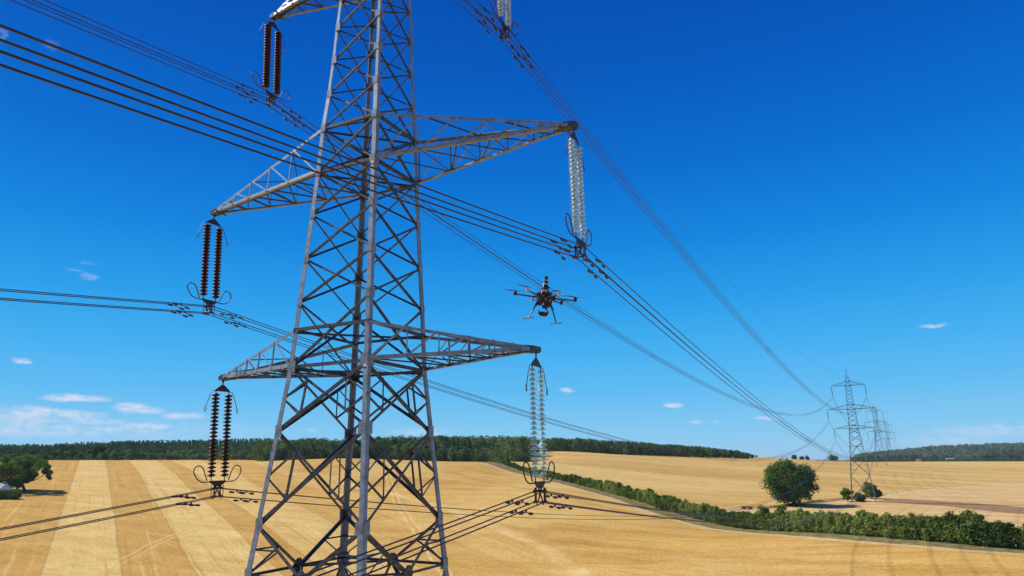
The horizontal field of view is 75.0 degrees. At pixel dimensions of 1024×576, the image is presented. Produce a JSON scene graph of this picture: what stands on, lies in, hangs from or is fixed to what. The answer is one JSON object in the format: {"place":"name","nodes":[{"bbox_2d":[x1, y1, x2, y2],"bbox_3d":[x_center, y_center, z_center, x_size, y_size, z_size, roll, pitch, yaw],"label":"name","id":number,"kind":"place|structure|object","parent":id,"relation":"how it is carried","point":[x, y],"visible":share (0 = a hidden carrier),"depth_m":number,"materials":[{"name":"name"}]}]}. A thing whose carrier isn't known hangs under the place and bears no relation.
{"place":"outdoors","nodes":[
{"label":"outdoors","id":0,"kind":"place"},
{"bbox_2d":[0,451,1023,575],"bbox_3d":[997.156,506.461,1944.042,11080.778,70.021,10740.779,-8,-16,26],"label":"ground","id":1,"kind":"structure","parent":0,"point":[211,537],"depth_m":239.01,"materials":[{"name":"beige plant"}]},
{"bbox_2d":[0,481,12,490],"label":"white cottage","id":2,"kind":"structure","parent":1,"relation":"on","point":[5,485],"depth_m":312.68,"materials":[{"name":"paint"}]},
{"bbox_2d":[0,489,22,498],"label":"clipped hedge","id":3,"kind":"object","parent":1,"relation":"on","point":[9,494],"visible":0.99,"depth_m":299.07,"materials":[{"name":"green plant"}]},
{"bbox_2d":[0,454,53,490],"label":"broadleaf tree","id":4,"kind":"object","parent":1,"relation":"on","point":[22,469],"visible":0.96,"depth_m":324.34,"materials":[{"name":"green plant"}]},
{"bbox_2d":[91,444,106,457],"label":"broadleaf tree","id":5,"kind":"object","parent":1,"relation":"on","point":[98,448],"visible":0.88,"depth_m":550.87,"materials":[{"name":"green plant"}]},
{"bbox_2d":[10,455,257,459],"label":"undergrowth","id":6,"kind":"object","parent":1,"relation":"on","point":[124,458],"visible":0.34,"depth_m":543.25,"materials":[{"name":"green plant"}]},
{"bbox_2d":[0,438,281,459],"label":"woodland","id":7,"kind":"object","parent":1,"relation":"on","point":[111,446],"visible":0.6,"depth_m":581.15,"materials":[{"name":"green plant"}]},
{"bbox_2d":[255,453,529,461],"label":"undergrowth","id":8,"kind":"object","parent":1,"relation":"on","point":[262,458],"visible":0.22,"depth_m":499.82,"materials":[{"name":"green plant"}]},
{"bbox_2d":[210,0,578,575],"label":"transmission tower","id":9,"kind":"structure","parent":1,"relation":"on","point":[367,360],"depth_m":29.00,"materials":[{"name":"metal"}]},
{"bbox_2d":[187,214,230,316],"bbox_3d":[-15.581,-1.286,34.614,0.480,5.637,2.650,-12,-18,24],"label":"insulator assembly","id":10,"kind":"object","parent":9,"relation":"hanging from","point":[205,257],"visible":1,"depth_m":34.50,"materials":[{"name":"brown ceramic"}]},
{"bbox_2d":[0,298,864,460],"bbox_3d":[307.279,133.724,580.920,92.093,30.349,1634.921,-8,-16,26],"label":"conductor wire","id":11,"kind":"object","parent":10,"relation":"hanging from","point":[179,311],"visible":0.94,"depth_m":35.16,"materials":[{"name":"metal"}]},
{"bbox_2d":[0,290,874,458],"bbox_3d":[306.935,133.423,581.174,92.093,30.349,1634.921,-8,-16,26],"label":"conductor wire","id":12,"kind":"object","parent":10,"relation":"hanging from","point":[169,304],"visible":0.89,"depth_m":35.25,"materials":[{"name":"metal"}]},
{"bbox_2d":[0,299,878,460],"bbox_3d":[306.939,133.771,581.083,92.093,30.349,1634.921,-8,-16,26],"label":"conductor wire","id":13,"kind":"object","parent":10,"relation":"hanging from","point":[174,312],"visible":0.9,"depth_m":35.09,"materials":[{"name":"metal"}]},
{"bbox_2d":[0,288,879,458],"bbox_3d":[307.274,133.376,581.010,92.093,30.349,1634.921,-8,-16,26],"label":"conductor wire","id":14,"kind":"object","parent":10,"relation":"hanging from","point":[292,334],"visible":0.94,"depth_m":34.99,"materials":[{"name":"metal"}]},
{"bbox_2d":[193,380,241,498],"bbox_3d":[-13.816,7.052,31.589,0.480,5.637,2.650,-11,-18,25],"label":"insulator assembly","id":15,"kind":"object","parent":9,"relation":"hanging from","point":[215,409],"visible":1,"depth_m":31.47,"materials":[{"name":"brown ceramic"}]},
{"bbox_2d":[0,442,843,540],"bbox_3d":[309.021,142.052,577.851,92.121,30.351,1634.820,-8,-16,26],"label":"conductor wire","id":16,"kind":"object","parent":15,"relation":"hanging from","point":[315,504],"visible":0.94,"depth_m":32.31,"materials":[{"name":"metal"}]},
{"bbox_2d":[0,452,843,538],"bbox_3d":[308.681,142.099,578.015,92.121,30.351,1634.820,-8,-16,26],"label":"conductor wire","id":17,"kind":"object","parent":15,"relation":"hanging from","point":[235,500],"visible":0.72,"depth_m":28.92,"materials":[{"name":"metal"}]},
{"bbox_2d":[0,441,881,528],"bbox_3d":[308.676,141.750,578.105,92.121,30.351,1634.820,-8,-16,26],"label":"conductor wire","id":18,"kind":"object","parent":15,"relation":"hanging from","point":[257,492],"visible":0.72,"depth_m":29.34,"materials":[{"name":"metal"}]},
{"bbox_2d":[0,443,883,529],"bbox_3d":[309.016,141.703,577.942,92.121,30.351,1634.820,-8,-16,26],"label":"conductor wire","id":19,"kind":"object","parent":15,"relation":"hanging from","point":[182,496],"visible":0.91,"depth_m":31.25,"materials":[{"name":"metal"}]},
{"bbox_2d":[252,18,289,108],"bbox_3d":[-12.933,-12.256,36.025,0.480,5.637,2.650,-12,-18,24],"label":"insulator assembly","id":20,"kind":"object","parent":9,"relation":"hanging from","point":[267,57],"visible":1,"depth_m":35.90,"materials":[{"name":"brown ceramic"}]},
{"bbox_2d":[10,0,865,429],"bbox_3d":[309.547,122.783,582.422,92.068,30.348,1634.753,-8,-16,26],"label":"conductor wire","id":21,"kind":"object","parent":20,"relation":"hanging from","point":[294,126],"visible":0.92,"depth_m":34.36,"materials":[{"name":"metal"}]},
{"bbox_2d":[23,0,867,432],"bbox_3d":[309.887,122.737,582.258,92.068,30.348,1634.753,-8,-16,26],"label":"conductor wire","id":22,"kind":"object","parent":20,"relation":"hanging from","point":[335,146],"visible":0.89,"depth_m":34.76,"materials":[{"name":"metal"}]},
{"bbox_2d":[31,0,881,433],"bbox_3d":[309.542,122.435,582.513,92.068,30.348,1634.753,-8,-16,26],"label":"conductor wire","id":23,"kind":"object","parent":20,"relation":"hanging from","point":[327,140],"visible":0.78,"depth_m":36.00,"materials":[{"name":"metal"}]},
{"bbox_2d":[44,0,883,436],"bbox_3d":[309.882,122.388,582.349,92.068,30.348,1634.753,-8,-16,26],"label":"conductor wire","id":24,"kind":"object","parent":20,"relation":"hanging from","point":[348,150],"visible":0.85,"depth_m":35.83,"materials":[{"name":"metal"}]},
{"bbox_2d":[490,0,517,42],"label":"insulator assembly","id":25,"kind":"object","parent":9,"relation":"hanging from","point":[504,28],"visible":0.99,"depth_m":29.25,"materials":[{"name":"clear glass"}]},
{"bbox_2d":[454,0,873,418],"bbox_3d":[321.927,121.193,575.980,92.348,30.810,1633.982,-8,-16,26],"label":"conductor wire","id":26,"kind":"object","parent":25,"relation":"hanging from","point":[514,56],"visible":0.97,"depth_m":34.35,"materials":[{"name":"metal"}]},
{"bbox_2d":[463,0,886,428],"bbox_3d":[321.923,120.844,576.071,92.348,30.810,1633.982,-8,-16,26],"label":"conductor wire","id":27,"kind":"object","parent":25,"relation":"hanging from","point":[511,45],"visible":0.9,"depth_m":36.55,"materials":[{"name":"metal"}]},
{"bbox_2d":[465,0,889,433],"bbox_3d":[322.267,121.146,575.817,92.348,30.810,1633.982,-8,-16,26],"label":"conductor wire","id":28,"kind":"object","parent":25,"relation":"hanging from","point":[496,30],"visible":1,"depth_m":34.83,"materials":[{"name":"metal"}]},
{"bbox_2d":[475,0,891,430],"bbox_3d":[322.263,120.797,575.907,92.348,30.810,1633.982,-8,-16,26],"label":"conductor wire","id":29,"kind":"object","parent":25,"relation":"hanging from","point":[493,20],"visible":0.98,"depth_m":36.13,"materials":[{"name":"metal"}]},
{"bbox_2d":[522,352,554,504],"bbox_3d":[0.957,5.020,24.468,0.480,5.637,2.650,-8,-16,25],"label":"insulator assembly","id":30,"kind":"object","parent":9,"relation":"hanging from","point":[538,484],"visible":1,"depth_m":24.30,"materials":[{"name":"clear glass"}]},
{"bbox_2d":[300,439,898,575],"bbox_3d":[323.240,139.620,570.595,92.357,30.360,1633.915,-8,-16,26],"label":"conductor wire","id":31,"kind":"object","parent":30,"relation":"hanging from","point":[509,502],"visible":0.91,"depth_m":20.57,"materials":[{"name":"metal"}]},
{"bbox_2d":[316,445,896,575],"bbox_3d":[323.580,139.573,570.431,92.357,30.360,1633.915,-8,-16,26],"label":"conductor wire","id":32,"kind":"object","parent":30,"relation":"hanging from","point":[516,502],"visible":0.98,"depth_m":21.11,"materials":[{"name":"metal"}]},
{"bbox_2d":[345,437,898,575],"bbox_3d":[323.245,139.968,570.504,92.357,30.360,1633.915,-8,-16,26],"label":"conductor wire","id":33,"kind":"object","parent":30,"relation":"hanging from","point":[515,510],"visible":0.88,"depth_m":21.41,"materials":[{"name":"metal"}]},
{"bbox_2d":[361,440,894,575],"bbox_3d":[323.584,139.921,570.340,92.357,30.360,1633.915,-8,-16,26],"label":"conductor wire","id":34,"kind":"object","parent":30,"relation":"hanging from","point":[531,513],"visible":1,"depth_m":22.41,"materials":[{"name":"metal"}]},
{"bbox_2d":[565,127,591,260],"bbox_3d":[2.526,-3.776,25.885,0.480,5.637,2.650,-9,-16,25],"label":"insulator assembly","id":35,"kind":"object","parent":9,"relation":"hanging from","point":[580,192],"visible":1,"depth_m":25.79,"materials":[{"name":"clear glass"}]},
{"bbox_2d":[0,50,887,459],"bbox_3d":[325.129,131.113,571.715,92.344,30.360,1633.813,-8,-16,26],"label":"conductor wire","id":36,"kind":"object","parent":35,"relation":"hanging from","point":[316,164],"visible":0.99,"depth_m":12.64,"materials":[{"name":"metal"}]},
{"bbox_2d":[0,38,888,457],"bbox_3d":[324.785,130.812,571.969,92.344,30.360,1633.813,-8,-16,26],"label":"conductor wire","id":37,"kind":"object","parent":35,"relation":"hanging from","point":[288,146],"visible":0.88,"depth_m":12.65,"materials":[{"name":"metal"}]},
{"bbox_2d":[0,63,891,459],"bbox_3d":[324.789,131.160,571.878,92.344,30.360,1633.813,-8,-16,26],"label":"conductor wire","id":38,"kind":"object","parent":35,"relation":"hanging from","point":[318,173],"visible":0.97,"depth_m":13.03,"materials":[{"name":"metal"}]},
{"bbox_2d":[0,24,898,457],"bbox_3d":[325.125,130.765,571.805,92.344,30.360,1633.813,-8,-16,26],"label":"conductor wire","id":39,"kind":"object","parent":35,"relation":"hanging from","point":[324,150],"visible":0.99,"depth_m":12.76,"materials":[{"name":"metal"}]},
{"bbox_2d":[250,435,541,461],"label":"woodland","id":40,"kind":"object","parent":1,"relation":"on","point":[516,448],"visible":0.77,"depth_m":515.07,"materials":[{"name":"green plant"}]},
{"bbox_2d":[466,437,472,461],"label":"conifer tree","id":41,"kind":"object","parent":1,"relation":"on","point":[469,446],"visible":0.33,"depth_m":519.32,"materials":[{"name":"green plant"}]},
{"bbox_2d":[544,449,752,455],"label":"undergrowth","id":42,"kind":"object","parent":1,"relation":"on","point":[603,453],"visible":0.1,"depth_m":656.04,"materials":[{"name":"green plant"}]},
{"bbox_2d":[540,437,757,458],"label":"woodland","id":43,"kind":"object","parent":1,"relation":"on","point":[585,445],"visible":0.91,"depth_m":641.80,"materials":[{"name":"green plant"}]},
{"bbox_2d":[491,457,1023,549],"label":"hedge","id":44,"kind":"object","parent":1,"relation":"on","point":[967,526],"visible":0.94,"depth_m":187.71,"materials":[{"name":"green plant"}]},
{"bbox_2d":[758,457,820,505],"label":"broadleaf tree","id":45,"kind":"object","parent":1,"relation":"on","point":[785,476],"visible":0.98,"depth_m":289.75,"materials":[{"name":"green plant"}]},
{"bbox_2d":[769,499,823,507],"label":"scrub bank","id":46,"kind":"structure","parent":1,"relation":"on","point":[806,502],"depth_m":299.51,"materials":[{"name":"green plant"}]},
{"bbox_2d":[804,493,812,499],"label":"shrub","id":47,"kind":"object","parent":1,"relation":"on","point":[810,496],"visible":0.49,"depth_m":312.39,"materials":[{"name":"green plant"}]},
{"bbox_2d":[827,454,837,459],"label":"broadleaf tree","id":48,"kind":"object","parent":1,"relation":"on","point":[831,457],"visible":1,"depth_m":878.13,"materials":[{"name":"green plant"}]},
{"bbox_2d":[816,459,852,461],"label":"hedge","id":49,"kind":"object","parent":1,"relation":"on","point":[837,460],"visible":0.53,"depth_m":882.96,"materials":[{"name":"plant"}]},
{"bbox_2d":[839,487,853,501],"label":"shrub","id":50,"kind":"object","parent":1,"relation":"on","point":[845,493],"visible":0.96,"depth_m":304.93,"materials":[{"name":"green plant"}]},
{"bbox_2d":[828,369,875,501],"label":"transmission tower","id":51,"kind":"structure","parent":1,"relation":"on","point":[847,409],"depth_m":307.73,"materials":[{"name":"metal"}]},
{"bbox_2d":[501,4,879,418],"bbox_3d":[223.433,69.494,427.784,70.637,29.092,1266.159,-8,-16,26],"label":"earth wire","id":52,"kind":"object","parent":51,"relation":"attached to","point":[631,165],"visible":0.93,"depth_m":62.80,"materials":[{"name":"metal"}]},
{"bbox_2d":[852,492,866,500],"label":"shrub","id":53,"kind":"object","parent":1,"relation":"on","point":[861,497],"visible":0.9,"depth_m":306.16,"materials":[{"name":"green plant"}]},
{"bbox_2d":[861,482,877,498],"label":"shrub","id":54,"kind":"object","parent":1,"relation":"on","point":[866,490],"visible":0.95,"depth_m":318.95,"materials":[{"name":"green plant"}]},
{"bbox_2d":[864,408,887,465],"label":"transmission tower","id":55,"kind":"structure","parent":1,"relation":"on","point":[878,432],"depth_m":647.97,"materials":[{"name":"metal"}]},
{"bbox_2d":[874,488,882,498],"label":"shrub","id":56,"kind":"object","parent":1,"relation":"on","point":[878,494],"visible":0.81,"depth_m":318.32,"materials":[{"name":"green plant"}]},
{"bbox_2d":[882,419,894,461],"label":"transmission tower","id":57,"kind":"structure","parent":1,"relation":"on","point":[888,441],"depth_m":957.33,"materials":[{"name":"metal"}]},
{"bbox_2d":[851,442,1023,461],"bbox_3d":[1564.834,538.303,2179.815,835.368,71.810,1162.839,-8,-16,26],"label":"woodland","id":58,"kind":"object","parent":1,"relation":"on","point":[957,450],"visible":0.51,"depth_m":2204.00,"materials":[{"name":"green plant"}]},
{"bbox_2d":[856,458,1023,461],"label":"hedge","id":59,"kind":"object","parent":1,"relation":"on","point":[971,459],"visible":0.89,"depth_m":1015.18,"materials":[{"name":"green plant"}]},
{"bbox_2d":[971,449,1023,460],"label":"woodland","id":60,"kind":"object","parent":1,"relation":"on","point":[1018,454],"visible":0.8,"depth_m":1195.00,"materials":[{"name":"green plant"}]},
{"bbox_2d":[0,0,1023,460],"label":"sky","id":61,"kind":"structure","parent":0,"point":[854,169],"materials":[{"name":"blue"}]},
{"bbox_2d":[504,276,585,324],"bbox_3d":[0.758,0.244,15.493,1.769,1.088,1.963,12,-11,-21],"label":"drone","id":62,"kind":"object","parent":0,"point":[546,297],"visible":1,"depth_m":15.42,"materials":[{"name":"black plastic"}]}
]}

